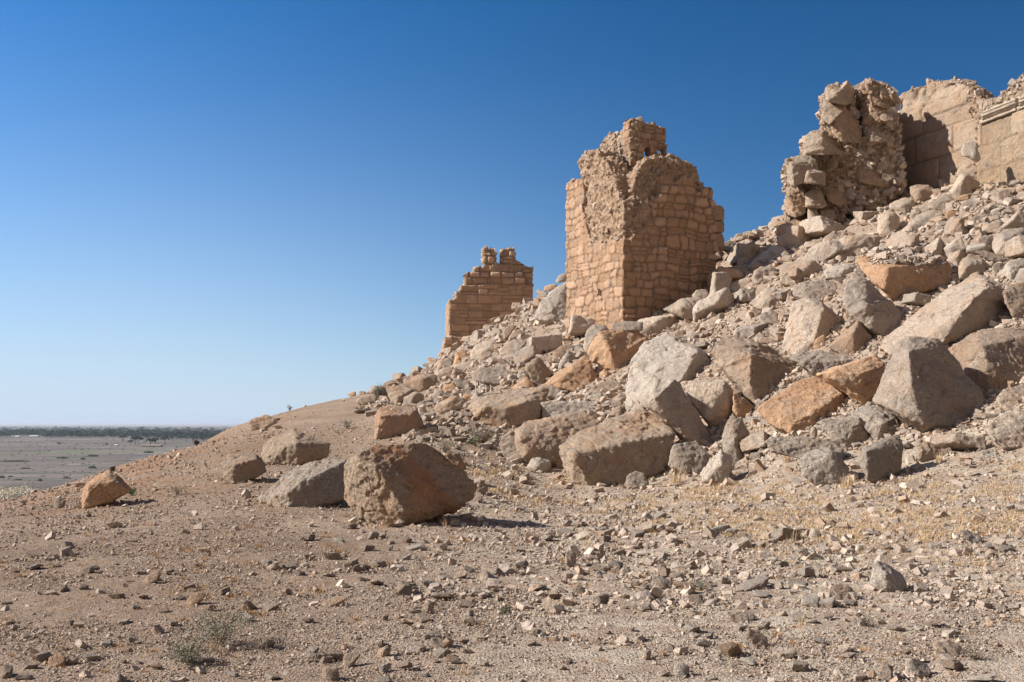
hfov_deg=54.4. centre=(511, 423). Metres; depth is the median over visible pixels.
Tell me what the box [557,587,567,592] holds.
stone
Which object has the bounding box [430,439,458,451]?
shrub
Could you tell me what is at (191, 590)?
stone
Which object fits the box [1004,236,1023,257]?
boulder
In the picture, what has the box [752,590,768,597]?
stone
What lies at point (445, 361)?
boulder
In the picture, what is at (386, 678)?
stone
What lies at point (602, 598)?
stone
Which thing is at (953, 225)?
boulder
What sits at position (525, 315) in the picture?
boulder
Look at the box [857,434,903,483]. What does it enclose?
boulder
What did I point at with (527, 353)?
boulder
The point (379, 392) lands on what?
shrub
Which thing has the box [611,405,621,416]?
stone
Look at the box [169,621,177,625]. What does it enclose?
stone
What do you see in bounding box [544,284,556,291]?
boulder
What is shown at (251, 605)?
stone
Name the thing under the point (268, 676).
stone
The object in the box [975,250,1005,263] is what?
stone block
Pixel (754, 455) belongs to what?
boulder
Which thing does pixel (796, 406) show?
stone block
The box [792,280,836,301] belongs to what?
stone block
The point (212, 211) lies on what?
sky
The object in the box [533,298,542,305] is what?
boulder
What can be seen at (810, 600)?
stone
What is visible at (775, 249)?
boulder
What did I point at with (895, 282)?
stone block
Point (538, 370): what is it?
stone block
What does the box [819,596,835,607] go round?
stone
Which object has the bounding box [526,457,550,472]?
boulder
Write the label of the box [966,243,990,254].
boulder
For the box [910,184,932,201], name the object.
boulder
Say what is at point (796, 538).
grass tuft
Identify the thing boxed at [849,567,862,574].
stone
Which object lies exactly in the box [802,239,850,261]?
boulder
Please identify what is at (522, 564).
stone
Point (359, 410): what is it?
boulder
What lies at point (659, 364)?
boulder
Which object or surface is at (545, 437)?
stone block
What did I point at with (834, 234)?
boulder
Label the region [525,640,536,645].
stone
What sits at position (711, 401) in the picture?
stone block
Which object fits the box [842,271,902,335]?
boulder
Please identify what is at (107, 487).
boulder
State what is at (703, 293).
boulder
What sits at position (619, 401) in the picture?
boulder
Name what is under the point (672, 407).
boulder
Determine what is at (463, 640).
stone
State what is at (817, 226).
boulder
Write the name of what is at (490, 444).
boulder
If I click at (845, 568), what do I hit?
stone
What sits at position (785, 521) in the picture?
dry grass
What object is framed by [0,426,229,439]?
palm grove
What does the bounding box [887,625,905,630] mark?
stone
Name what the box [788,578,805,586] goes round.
stone
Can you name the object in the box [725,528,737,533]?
stone
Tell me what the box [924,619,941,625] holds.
stone
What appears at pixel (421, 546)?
stone
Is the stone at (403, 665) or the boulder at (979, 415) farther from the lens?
the boulder at (979, 415)
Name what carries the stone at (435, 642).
on the ground at (630, 665)
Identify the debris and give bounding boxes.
[72,230,1023,527]
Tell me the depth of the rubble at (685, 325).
31.75 m
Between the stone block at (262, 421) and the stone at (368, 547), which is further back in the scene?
the stone block at (262, 421)
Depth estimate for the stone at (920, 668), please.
6.15 m
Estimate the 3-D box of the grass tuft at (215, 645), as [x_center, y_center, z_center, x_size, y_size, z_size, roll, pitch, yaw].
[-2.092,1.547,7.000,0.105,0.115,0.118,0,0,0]
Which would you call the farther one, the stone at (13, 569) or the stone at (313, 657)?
the stone at (13, 569)
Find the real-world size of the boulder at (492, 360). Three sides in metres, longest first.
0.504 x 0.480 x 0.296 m
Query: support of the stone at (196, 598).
on the ground at (630, 665)
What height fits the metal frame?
0.474 m
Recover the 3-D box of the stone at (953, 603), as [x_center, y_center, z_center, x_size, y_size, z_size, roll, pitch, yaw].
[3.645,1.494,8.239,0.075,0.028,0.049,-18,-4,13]
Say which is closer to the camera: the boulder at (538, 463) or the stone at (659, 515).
the stone at (659, 515)
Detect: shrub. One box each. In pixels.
[128,487,136,495]
[163,638,215,665]
[166,484,187,494]
[166,601,277,646]
[340,420,356,427]
[373,382,385,395]
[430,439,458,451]
[466,423,503,442]
[467,436,480,445]
[499,606,509,612]
[693,578,710,590]
[852,613,875,626]
[959,642,988,658]
[981,412,997,422]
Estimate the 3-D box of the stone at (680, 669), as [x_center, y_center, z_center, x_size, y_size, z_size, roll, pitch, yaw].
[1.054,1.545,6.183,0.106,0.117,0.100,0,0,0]
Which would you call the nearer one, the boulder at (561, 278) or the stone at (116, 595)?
the stone at (116, 595)
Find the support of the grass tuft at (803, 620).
on the ground at (630, 665)
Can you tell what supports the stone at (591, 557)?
on the ground at (630, 665)
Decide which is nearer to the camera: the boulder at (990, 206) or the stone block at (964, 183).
the boulder at (990, 206)
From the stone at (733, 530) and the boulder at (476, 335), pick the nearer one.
the stone at (733, 530)
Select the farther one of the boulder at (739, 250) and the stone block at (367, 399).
the boulder at (739, 250)
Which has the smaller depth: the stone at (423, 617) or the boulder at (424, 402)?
the stone at (423, 617)
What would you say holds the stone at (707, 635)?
on the ground at (630, 665)
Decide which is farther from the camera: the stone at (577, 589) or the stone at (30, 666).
the stone at (577, 589)
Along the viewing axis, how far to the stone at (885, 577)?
8.91 m
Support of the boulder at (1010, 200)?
on the ground at (630, 665)
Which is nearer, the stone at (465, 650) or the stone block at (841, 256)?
the stone at (465, 650)
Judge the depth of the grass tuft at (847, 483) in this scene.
17.40 m
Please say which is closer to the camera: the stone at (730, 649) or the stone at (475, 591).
the stone at (730, 649)
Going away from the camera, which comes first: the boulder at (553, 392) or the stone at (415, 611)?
the stone at (415, 611)
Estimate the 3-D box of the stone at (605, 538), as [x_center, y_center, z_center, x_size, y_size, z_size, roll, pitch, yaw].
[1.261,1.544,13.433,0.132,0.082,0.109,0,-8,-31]
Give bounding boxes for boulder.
[81,469,130,508]
[220,453,266,482]
[257,458,346,506]
[261,429,330,465]
[344,442,477,524]
[354,407,370,412]
[365,409,378,416]
[369,385,387,396]
[374,405,423,439]
[383,380,398,387]
[386,385,412,403]
[392,373,405,381]
[403,374,437,391]
[403,391,423,405]
[411,366,422,372]
[415,435,429,441]
[417,399,430,406]
[423,412,435,416]
[428,357,439,362]
[430,422,442,428]
[432,390,443,398]
[433,433,447,437]
[434,367,452,380]
[436,358,452,370]
[442,347,456,354]
[443,382,456,392]
[444,426,455,436]
[445,453,466,469]
[451,350,456,359]
[451,437,467,441]
[452,342,460,347]
[453,351,467,364]
[454,359,477,370]
[454,379,470,388]
[456,417,462,424]
[459,412,471,417]
[459,426,471,434]
[460,335,469,340]
[463,394,472,400]
[466,344,475,349]
[468,386,548,427]
[468,421,480,429]
[469,329,485,341]
[471,340,496,359]
[479,350,491,359]
[483,324,494,328]
[483,441,493,448]
[488,356,498,364]
[490,315,504,324]
[496,364,507,368]
[499,338,526,362]
[499,431,523,463]
[503,324,515,337]
[504,314,517,319]
[508,329,523,338]
[512,302,520,310]
[514,322,524,327]
[514,344,543,364]
[522,298,531,303]
[522,311,533,319]
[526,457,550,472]
[528,333,562,350]
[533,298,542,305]
[534,281,566,324]
[536,289,547,294]
[539,355,552,363]
[542,328,552,334]
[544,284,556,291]
[544,355,596,391]
[544,384,562,398]
[553,344,570,357]
[556,273,566,282]
[558,350,576,369]
[566,345,582,351]
[568,315,595,335]
[583,324,608,351]
[588,380,620,394]
[610,321,642,331]
[611,397,625,405]
[625,333,707,411]
[625,471,648,488]
[637,314,680,337]
[647,379,710,445]
[668,440,709,473]
[692,287,735,321]
[692,289,708,298]
[697,341,707,348]
[700,449,732,483]
[706,266,743,286]
[712,335,796,404]
[716,249,720,261]
[722,415,748,460]
[723,240,735,251]
[726,243,759,264]
[726,266,750,274]
[730,236,743,242]
[730,278,750,291]
[732,393,752,417]
[733,323,766,337]
[735,288,755,303]
[738,431,768,452]
[742,231,751,239]
[744,416,757,423]
[747,232,759,239]
[748,245,787,268]
[749,287,784,309]
[749,452,761,459]
[751,309,760,316]
[752,266,776,283]
[753,231,763,236]
[758,225,768,229]
[758,337,773,343]
[759,311,778,324]
[760,239,772,245]
[765,435,843,459]
[766,230,772,237]
[768,218,780,229]
[768,326,785,334]
[771,215,783,220]
[772,220,783,226]
[772,289,790,299]
[778,259,822,285]
[781,298,842,353]
[785,243,791,248]
[786,291,792,301]
[788,350,853,375]
[789,267,801,279]
[799,216,844,237]
[799,447,849,485]
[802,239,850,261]
[816,354,884,405]
[820,416,869,450]
[822,231,840,241]
[824,264,856,279]
[829,320,871,354]
[833,305,839,310]
[839,234,879,255]
[840,232,854,237]
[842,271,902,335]
[845,207,850,216]
[849,405,901,439]
[853,211,878,222]
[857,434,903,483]
[872,336,984,432]
[879,272,1005,356]
[884,231,919,247]
[896,292,934,305]
[902,210,938,232]
[903,441,911,447]
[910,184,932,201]
[918,205,929,211]
[924,237,945,255]
[928,194,952,210]
[931,189,941,194]
[931,434,986,449]
[938,178,946,187]
[943,216,964,236]
[943,236,965,258]
[944,211,955,219]
[948,250,966,263]
[948,326,1023,391]
[956,193,971,200]
[958,254,986,280]
[959,197,986,213]
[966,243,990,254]
[971,215,989,222]
[972,188,983,192]
[973,413,998,418]
[977,235,992,247]
[982,219,1003,233]
[985,204,998,209]
[985,409,1023,450]
[989,189,998,197]
[990,206,1011,215]
[991,181,1005,187]
[991,261,1006,275]
[992,227,1023,256]
[996,189,1013,201]
[996,384,1023,410]
[999,210,1023,230]
[1002,197,1020,203]
[1002,258,1023,279]
[1003,282,1023,317]
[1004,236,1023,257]
[1009,179,1020,186]
[1015,268,1023,281]
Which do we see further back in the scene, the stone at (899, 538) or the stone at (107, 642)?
the stone at (899, 538)
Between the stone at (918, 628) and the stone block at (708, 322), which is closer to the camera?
the stone at (918, 628)
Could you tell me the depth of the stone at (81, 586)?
9.61 m
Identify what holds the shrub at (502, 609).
on the ground at (630, 665)
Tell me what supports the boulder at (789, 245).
on the ground at (630, 665)
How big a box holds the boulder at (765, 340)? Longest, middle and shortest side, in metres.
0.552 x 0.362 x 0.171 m
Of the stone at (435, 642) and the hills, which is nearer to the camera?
the stone at (435, 642)
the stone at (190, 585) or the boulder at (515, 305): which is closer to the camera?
the stone at (190, 585)
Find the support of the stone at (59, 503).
on the ground at (630, 665)
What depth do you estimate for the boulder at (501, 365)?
37.39 m
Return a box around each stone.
[1,601,12,604]
[1,665,12,678]
[10,568,19,572]
[15,674,32,679]
[22,664,38,668]
[25,564,43,568]
[26,553,38,557]
[29,648,38,655]
[33,651,53,661]
[48,655,66,667]
[54,498,65,507]
[58,585,69,591]
[78,583,88,589]
[82,565,99,573]
[100,640,112,646]
[106,592,124,598]
[115,674,122,681]
[118,618,129,623]
[121,646,132,652]
[127,636,135,642]
[130,538,140,541]
[131,604,140,609]
[136,570,145,574]
[138,594,147,597]
[143,571,160,582]
[150,664,162,668]
[157,607,170,612]
[163,569,173,573]
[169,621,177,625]
[184,583,194,589]
[186,591,205,604]
[187,588,195,592]
[202,657,214,662]
[207,605,215,610]
[217,566,224,569]
[217,587,230,594]
[227,671,237,676]
[242,613,252,620]
[243,601,256,610]
[261,559,271,564]
[263,639,274,647]
[264,673,280,679]
[265,601,278,611]
[282,588,290,593]
[286,563,298,569]
[293,570,305,575]
[301,534,314,539]
[302,617,313,621]
[305,646,318,655]
[306,653,321,661]
[319,656,333,663]
[321,595,348,606]
[322,573,333,576]
[322,667,338,680]
[323,552,342,559]
[329,650,343,659]
[333,537,344,542]
[342,523,357,528]
[343,652,359,667]
[344,559,358,566]
[353,566,366,571]
[358,576,369,580]
[362,545,374,551]
[363,564,371,570]
[367,531,378,539]
[370,560,386,565]
[370,580,383,584]
[376,675,391,681]
[377,639,383,645]
[377,645,390,656]
[378,663,390,673]
[387,523,402,526]
[396,580,411,595]
[398,662,412,668]
[400,621,413,624]
[402,536,411,542]
[402,552,410,559]
[407,543,427,550]
[409,609,421,612]
[415,612,430,622]
[415,644,425,649]
[419,671,428,676]
[422,600,434,612]
[423,580,432,585]
[424,630,441,639]
[430,637,443,647]
[430,658,440,662]
[431,592,452,598]
[432,646,451,657]
[438,575,450,578]
[446,654,460,663]
[458,638,469,641]
[460,648,472,653]
[464,565,473,571]
[465,596,474,602]
[471,588,490,596]
[476,479,487,493]
[479,660,488,665]
[482,568,503,575]
[514,546,527,550]
[515,560,528,568]
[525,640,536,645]
[529,583,546,590]
[531,627,538,634]
[541,535,553,540]
[547,594,561,598]
[556,528,576,535]
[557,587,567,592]
[565,550,576,567]
[565,657,571,664]
[572,584,584,594]
[576,522,587,525]
[579,644,589,648]
[587,555,598,560]
[591,565,610,571]
[594,593,608,603]
[595,571,602,577]
[596,526,607,530]
[599,369,609,376]
[601,535,610,540]
[607,559,622,568]
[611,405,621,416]
[612,549,624,555]
[619,567,630,575]
[630,604,637,609]
[631,529,644,536]
[639,604,651,608]
[640,584,650,589]
[641,650,650,659]
[651,576,671,589]
[652,511,666,519]
[656,566,670,576]
[658,672,670,675]
[663,529,676,532]
[663,597,674,602]
[666,645,673,651]
[668,537,683,543]
[669,571,685,579]
[673,581,692,588]
[673,662,688,678]
[674,329,685,337]
[681,544,691,547]
[681,624,699,632]
[687,594,703,603]
[688,323,699,332]
[696,639,711,646]
[701,633,713,637]
[705,675,715,680]
[710,525,730,533]
[719,641,742,657]
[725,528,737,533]
[728,611,754,621]
[735,623,746,630]
[738,575,768,590]
[740,657,755,664]
[744,628,767,648]
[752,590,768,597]
[754,621,770,628]
[771,527,800,540]
[775,561,788,566]
[785,648,796,658]
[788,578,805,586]
[788,660,808,670]
[791,612,806,621]
[797,548,823,559]
[797,567,814,577]
[801,594,819,606]
[805,619,817,622]
[810,426,816,438]
[813,335,826,348]
[817,543,826,551]
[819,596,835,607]
[821,613,833,618]
[828,584,854,599]
[838,566,851,571]
[840,652,856,657]
[842,598,857,604]
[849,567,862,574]
[862,529,880,534]
[869,560,906,591]
[878,665,892,680]
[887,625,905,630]
[896,535,903,541]
[899,647,909,653]
[904,658,930,678]
[913,625,923,631]
[915,596,931,602]
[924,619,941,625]
[927,542,941,548]
[933,639,964,658]
[940,659,963,669]
[948,601,956,605]
[961,530,981,543]
[964,598,972,602]
[966,675,996,680]
[980,449,997,458]
[983,543,993,548]
[992,543,1013,553]
[996,604,1007,611]
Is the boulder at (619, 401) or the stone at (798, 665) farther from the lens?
the boulder at (619, 401)
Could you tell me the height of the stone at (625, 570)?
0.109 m
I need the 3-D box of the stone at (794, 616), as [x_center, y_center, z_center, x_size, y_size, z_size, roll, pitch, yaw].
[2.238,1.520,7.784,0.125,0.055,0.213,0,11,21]
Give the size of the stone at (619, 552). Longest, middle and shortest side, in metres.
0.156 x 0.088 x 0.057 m
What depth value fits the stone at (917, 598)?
8.40 m
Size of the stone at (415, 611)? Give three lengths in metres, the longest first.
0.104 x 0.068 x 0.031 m
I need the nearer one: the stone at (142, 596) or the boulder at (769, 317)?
the stone at (142, 596)
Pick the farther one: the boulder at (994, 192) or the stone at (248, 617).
the boulder at (994, 192)
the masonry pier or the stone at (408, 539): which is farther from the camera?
the masonry pier
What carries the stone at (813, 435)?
on the boulder at (798, 447)
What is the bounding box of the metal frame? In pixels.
[475,379,480,393]
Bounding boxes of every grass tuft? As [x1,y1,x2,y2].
[209,634,221,651]
[458,663,470,674]
[580,533,591,545]
[668,465,686,482]
[745,423,764,434]
[782,455,793,461]
[785,528,801,542]
[795,610,808,625]
[840,473,854,487]
[934,452,943,462]
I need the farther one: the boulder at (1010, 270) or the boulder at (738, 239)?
the boulder at (738, 239)
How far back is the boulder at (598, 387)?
31.04 m
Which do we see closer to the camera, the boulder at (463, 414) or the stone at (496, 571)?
the stone at (496, 571)
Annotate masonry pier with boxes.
[714,204,724,250]
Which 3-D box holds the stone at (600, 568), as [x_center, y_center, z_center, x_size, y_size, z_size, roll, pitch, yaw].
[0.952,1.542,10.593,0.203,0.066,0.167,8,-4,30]
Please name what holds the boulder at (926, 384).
on the ground at (630, 665)
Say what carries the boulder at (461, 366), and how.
on the ground at (630, 665)
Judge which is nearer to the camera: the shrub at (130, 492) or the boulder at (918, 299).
the shrub at (130, 492)
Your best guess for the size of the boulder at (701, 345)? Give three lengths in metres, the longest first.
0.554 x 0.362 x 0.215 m
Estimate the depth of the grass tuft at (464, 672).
6.29 m
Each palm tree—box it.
[130,436,141,444]
[144,438,156,444]
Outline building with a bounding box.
[141,445,162,446]
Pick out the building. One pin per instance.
(151, 445)
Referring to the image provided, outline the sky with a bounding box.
[0,0,1023,423]
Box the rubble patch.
[860,244,948,277]
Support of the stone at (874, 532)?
on the ground at (630, 665)
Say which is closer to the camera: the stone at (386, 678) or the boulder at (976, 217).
the stone at (386, 678)
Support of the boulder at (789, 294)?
on the ground at (630, 665)
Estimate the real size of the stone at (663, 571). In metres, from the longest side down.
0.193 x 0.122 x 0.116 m
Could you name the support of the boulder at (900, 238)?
on the ground at (630, 665)
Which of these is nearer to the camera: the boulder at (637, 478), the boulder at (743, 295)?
the boulder at (637, 478)
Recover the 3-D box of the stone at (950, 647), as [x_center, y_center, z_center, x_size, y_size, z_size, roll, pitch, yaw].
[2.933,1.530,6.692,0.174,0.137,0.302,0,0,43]
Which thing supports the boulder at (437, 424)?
on the ground at (630, 665)
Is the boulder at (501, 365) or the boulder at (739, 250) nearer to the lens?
the boulder at (501, 365)
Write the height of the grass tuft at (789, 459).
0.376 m
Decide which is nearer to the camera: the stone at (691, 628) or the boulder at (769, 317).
the stone at (691, 628)
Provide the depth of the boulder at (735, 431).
22.74 m
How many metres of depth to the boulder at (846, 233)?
35.98 m
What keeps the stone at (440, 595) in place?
on the ground at (630, 665)
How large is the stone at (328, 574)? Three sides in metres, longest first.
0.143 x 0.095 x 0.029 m
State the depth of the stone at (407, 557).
11.46 m
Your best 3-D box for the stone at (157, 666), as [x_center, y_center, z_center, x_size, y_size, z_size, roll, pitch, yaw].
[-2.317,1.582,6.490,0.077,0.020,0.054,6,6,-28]
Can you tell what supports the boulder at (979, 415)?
on the ground at (630, 665)
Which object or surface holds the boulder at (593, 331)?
on the ground at (630, 665)
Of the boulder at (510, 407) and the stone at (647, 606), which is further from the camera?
the boulder at (510, 407)
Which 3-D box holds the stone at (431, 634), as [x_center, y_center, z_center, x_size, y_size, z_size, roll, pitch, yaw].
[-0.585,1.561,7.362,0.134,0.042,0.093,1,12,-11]
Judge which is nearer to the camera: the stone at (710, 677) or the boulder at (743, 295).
the stone at (710, 677)
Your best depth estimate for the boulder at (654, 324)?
34.33 m
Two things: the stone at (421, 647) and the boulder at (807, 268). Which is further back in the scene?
the boulder at (807, 268)
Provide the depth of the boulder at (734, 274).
36.77 m
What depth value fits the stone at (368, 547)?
12.16 m
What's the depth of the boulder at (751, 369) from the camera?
25.97 m
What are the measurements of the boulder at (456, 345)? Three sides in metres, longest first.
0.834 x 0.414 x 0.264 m
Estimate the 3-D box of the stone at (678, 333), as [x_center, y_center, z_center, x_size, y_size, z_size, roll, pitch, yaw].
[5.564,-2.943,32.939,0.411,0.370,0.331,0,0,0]
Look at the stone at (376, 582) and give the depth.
9.66 m
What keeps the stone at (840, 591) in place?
on the ground at (630, 665)
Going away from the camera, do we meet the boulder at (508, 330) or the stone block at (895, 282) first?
the stone block at (895, 282)
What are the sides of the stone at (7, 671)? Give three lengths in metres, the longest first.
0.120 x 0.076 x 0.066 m
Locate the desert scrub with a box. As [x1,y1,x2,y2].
[2,439,193,490]
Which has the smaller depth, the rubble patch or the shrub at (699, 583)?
the shrub at (699, 583)
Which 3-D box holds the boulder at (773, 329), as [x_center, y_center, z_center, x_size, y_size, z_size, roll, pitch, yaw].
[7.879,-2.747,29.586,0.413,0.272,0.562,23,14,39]
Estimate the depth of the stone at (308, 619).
8.00 m
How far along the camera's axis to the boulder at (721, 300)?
33.25 m
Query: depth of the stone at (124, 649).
7.01 m
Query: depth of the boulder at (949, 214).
34.11 m
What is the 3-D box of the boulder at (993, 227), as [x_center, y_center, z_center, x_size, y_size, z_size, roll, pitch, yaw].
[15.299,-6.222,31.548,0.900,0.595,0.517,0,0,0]
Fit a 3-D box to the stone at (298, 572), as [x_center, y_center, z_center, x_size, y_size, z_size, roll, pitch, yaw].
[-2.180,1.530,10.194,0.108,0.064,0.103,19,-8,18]
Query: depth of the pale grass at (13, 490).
443.85 m
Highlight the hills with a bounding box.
[0,423,239,424]
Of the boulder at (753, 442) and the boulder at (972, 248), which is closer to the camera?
the boulder at (753, 442)
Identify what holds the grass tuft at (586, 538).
on the ground at (630, 665)
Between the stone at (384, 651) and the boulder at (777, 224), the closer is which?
the stone at (384, 651)
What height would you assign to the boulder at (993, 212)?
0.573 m
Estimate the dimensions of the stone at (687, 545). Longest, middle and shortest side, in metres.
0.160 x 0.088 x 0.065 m
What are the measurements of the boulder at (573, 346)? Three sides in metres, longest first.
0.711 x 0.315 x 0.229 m
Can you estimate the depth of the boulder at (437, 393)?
34.72 m
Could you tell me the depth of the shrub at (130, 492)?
19.26 m
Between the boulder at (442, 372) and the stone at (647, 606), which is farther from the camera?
the boulder at (442, 372)
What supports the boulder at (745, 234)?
on the ground at (630, 665)
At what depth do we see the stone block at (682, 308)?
34.24 m
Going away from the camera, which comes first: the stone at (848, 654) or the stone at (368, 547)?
the stone at (848, 654)
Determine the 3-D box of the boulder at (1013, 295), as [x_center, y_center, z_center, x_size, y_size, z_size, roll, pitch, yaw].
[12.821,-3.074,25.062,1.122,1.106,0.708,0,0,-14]
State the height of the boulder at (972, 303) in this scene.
2.721 m
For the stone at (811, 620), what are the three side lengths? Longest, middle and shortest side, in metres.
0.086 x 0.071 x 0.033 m
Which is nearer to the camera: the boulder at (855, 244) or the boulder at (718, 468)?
the boulder at (718, 468)
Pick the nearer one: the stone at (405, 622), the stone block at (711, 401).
the stone at (405, 622)
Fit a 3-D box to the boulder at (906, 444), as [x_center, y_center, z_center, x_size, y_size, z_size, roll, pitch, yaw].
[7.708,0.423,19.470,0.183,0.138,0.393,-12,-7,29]
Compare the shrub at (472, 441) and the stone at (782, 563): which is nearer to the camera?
the stone at (782, 563)
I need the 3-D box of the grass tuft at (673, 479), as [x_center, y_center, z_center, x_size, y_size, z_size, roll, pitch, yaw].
[3.705,1.111,22.064,0.723,0.416,0.762,0,0,0]
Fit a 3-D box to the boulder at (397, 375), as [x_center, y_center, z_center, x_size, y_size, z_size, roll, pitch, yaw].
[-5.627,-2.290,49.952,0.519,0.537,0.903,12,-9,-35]
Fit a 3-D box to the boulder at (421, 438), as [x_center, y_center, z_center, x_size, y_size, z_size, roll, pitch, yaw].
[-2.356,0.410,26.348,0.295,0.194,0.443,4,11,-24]
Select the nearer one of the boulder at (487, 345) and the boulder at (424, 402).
the boulder at (424, 402)
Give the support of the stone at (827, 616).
on the ground at (630, 665)
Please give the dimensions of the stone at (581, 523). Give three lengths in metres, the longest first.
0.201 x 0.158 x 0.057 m
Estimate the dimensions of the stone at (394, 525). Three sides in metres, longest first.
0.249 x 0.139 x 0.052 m
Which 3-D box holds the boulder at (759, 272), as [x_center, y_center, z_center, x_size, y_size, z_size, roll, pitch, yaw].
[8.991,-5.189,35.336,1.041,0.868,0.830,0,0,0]
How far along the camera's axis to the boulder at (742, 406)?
24.98 m
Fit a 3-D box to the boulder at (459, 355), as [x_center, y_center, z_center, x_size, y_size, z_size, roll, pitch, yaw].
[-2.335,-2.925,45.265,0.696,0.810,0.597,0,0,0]
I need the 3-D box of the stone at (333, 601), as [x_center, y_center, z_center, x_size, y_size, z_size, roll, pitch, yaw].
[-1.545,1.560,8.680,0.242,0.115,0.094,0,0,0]
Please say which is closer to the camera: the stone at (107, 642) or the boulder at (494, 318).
the stone at (107, 642)
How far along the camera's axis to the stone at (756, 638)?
6.96 m
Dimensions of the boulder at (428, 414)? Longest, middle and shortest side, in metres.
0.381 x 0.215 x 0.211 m
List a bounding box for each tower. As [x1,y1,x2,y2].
[438,245,533,358]
[565,116,717,332]
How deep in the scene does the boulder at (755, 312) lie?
31.66 m
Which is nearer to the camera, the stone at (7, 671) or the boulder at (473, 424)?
the stone at (7, 671)
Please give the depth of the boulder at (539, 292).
55.36 m
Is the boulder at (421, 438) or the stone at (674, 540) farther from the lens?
the boulder at (421, 438)
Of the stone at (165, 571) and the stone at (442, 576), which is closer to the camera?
the stone at (442, 576)
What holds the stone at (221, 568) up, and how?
on the ground at (630, 665)
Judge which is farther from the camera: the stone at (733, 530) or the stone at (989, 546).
the stone at (733, 530)
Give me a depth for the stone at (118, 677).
6.13 m
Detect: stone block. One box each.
[249,415,277,430]
[356,394,376,404]
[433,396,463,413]
[451,368,466,378]
[470,367,513,385]
[511,377,534,388]
[514,412,599,466]
[517,370,525,375]
[525,357,551,385]
[540,401,595,416]
[555,459,562,467]
[559,409,675,485]
[587,329,648,370]
[587,393,602,400]
[663,297,701,320]
[681,379,733,427]
[700,312,732,329]
[709,272,731,294]
[736,257,748,265]
[757,376,846,433]
[777,224,811,246]
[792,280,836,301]
[797,239,821,253]
[835,253,846,262]
[856,253,951,300]
[877,211,899,235]
[889,197,916,213]
[915,442,944,461]
[949,173,979,198]
[955,162,975,177]
[960,141,980,161]
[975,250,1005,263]
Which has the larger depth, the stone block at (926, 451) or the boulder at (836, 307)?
the boulder at (836, 307)
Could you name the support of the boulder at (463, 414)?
on the ground at (630, 665)
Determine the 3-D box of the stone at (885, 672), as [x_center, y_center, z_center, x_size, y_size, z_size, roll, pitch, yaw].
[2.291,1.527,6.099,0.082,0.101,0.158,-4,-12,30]
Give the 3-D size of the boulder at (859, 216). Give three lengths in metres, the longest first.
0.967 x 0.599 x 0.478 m
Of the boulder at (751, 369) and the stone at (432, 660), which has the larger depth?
the boulder at (751, 369)
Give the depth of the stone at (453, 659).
6.57 m
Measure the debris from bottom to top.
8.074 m
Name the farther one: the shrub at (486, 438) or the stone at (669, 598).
the shrub at (486, 438)
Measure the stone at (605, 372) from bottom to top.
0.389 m
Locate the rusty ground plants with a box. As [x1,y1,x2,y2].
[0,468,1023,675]
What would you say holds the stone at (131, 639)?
on the ground at (630, 665)
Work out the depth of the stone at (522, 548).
12.45 m
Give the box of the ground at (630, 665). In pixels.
[0,185,1023,681]
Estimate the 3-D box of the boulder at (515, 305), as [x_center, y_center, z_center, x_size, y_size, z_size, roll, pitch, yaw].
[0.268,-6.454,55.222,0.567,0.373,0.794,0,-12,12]
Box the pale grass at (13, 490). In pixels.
[0,483,37,498]
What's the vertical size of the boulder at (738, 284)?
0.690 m
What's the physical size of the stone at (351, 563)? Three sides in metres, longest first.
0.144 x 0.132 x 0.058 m
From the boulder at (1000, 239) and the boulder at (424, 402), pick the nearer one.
the boulder at (1000, 239)
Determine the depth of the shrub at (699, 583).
9.23 m
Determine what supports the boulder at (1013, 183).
on the ground at (630, 665)
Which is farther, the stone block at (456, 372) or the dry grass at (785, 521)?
the stone block at (456, 372)
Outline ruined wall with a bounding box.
[776,74,1023,237]
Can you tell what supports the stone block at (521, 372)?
on the ground at (630, 665)
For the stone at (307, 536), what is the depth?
13.05 m
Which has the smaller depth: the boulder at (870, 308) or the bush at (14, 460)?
the boulder at (870, 308)
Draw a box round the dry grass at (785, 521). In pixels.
[0,444,1023,674]
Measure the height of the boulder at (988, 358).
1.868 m
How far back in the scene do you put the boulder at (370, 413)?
33.94 m
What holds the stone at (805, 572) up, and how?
on the ground at (630, 665)
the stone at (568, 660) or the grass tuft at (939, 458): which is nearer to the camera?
the stone at (568, 660)
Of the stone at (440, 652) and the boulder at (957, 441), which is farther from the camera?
the boulder at (957, 441)
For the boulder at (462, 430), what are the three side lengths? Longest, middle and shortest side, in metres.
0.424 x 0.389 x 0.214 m
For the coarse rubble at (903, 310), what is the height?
13.523 m
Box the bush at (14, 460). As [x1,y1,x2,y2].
[1,460,28,461]
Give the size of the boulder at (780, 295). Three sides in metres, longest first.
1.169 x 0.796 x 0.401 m
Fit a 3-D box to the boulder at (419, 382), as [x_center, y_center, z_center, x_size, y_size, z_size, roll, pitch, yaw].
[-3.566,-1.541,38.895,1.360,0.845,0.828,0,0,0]
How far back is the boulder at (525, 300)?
55.23 m
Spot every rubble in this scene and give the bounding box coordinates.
[353,181,1023,458]
[447,227,1012,438]
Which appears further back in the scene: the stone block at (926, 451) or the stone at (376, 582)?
the stone block at (926, 451)
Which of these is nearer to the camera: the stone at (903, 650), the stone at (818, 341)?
the stone at (903, 650)
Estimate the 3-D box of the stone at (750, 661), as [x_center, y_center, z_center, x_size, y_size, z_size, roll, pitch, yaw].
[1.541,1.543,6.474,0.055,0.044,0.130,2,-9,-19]

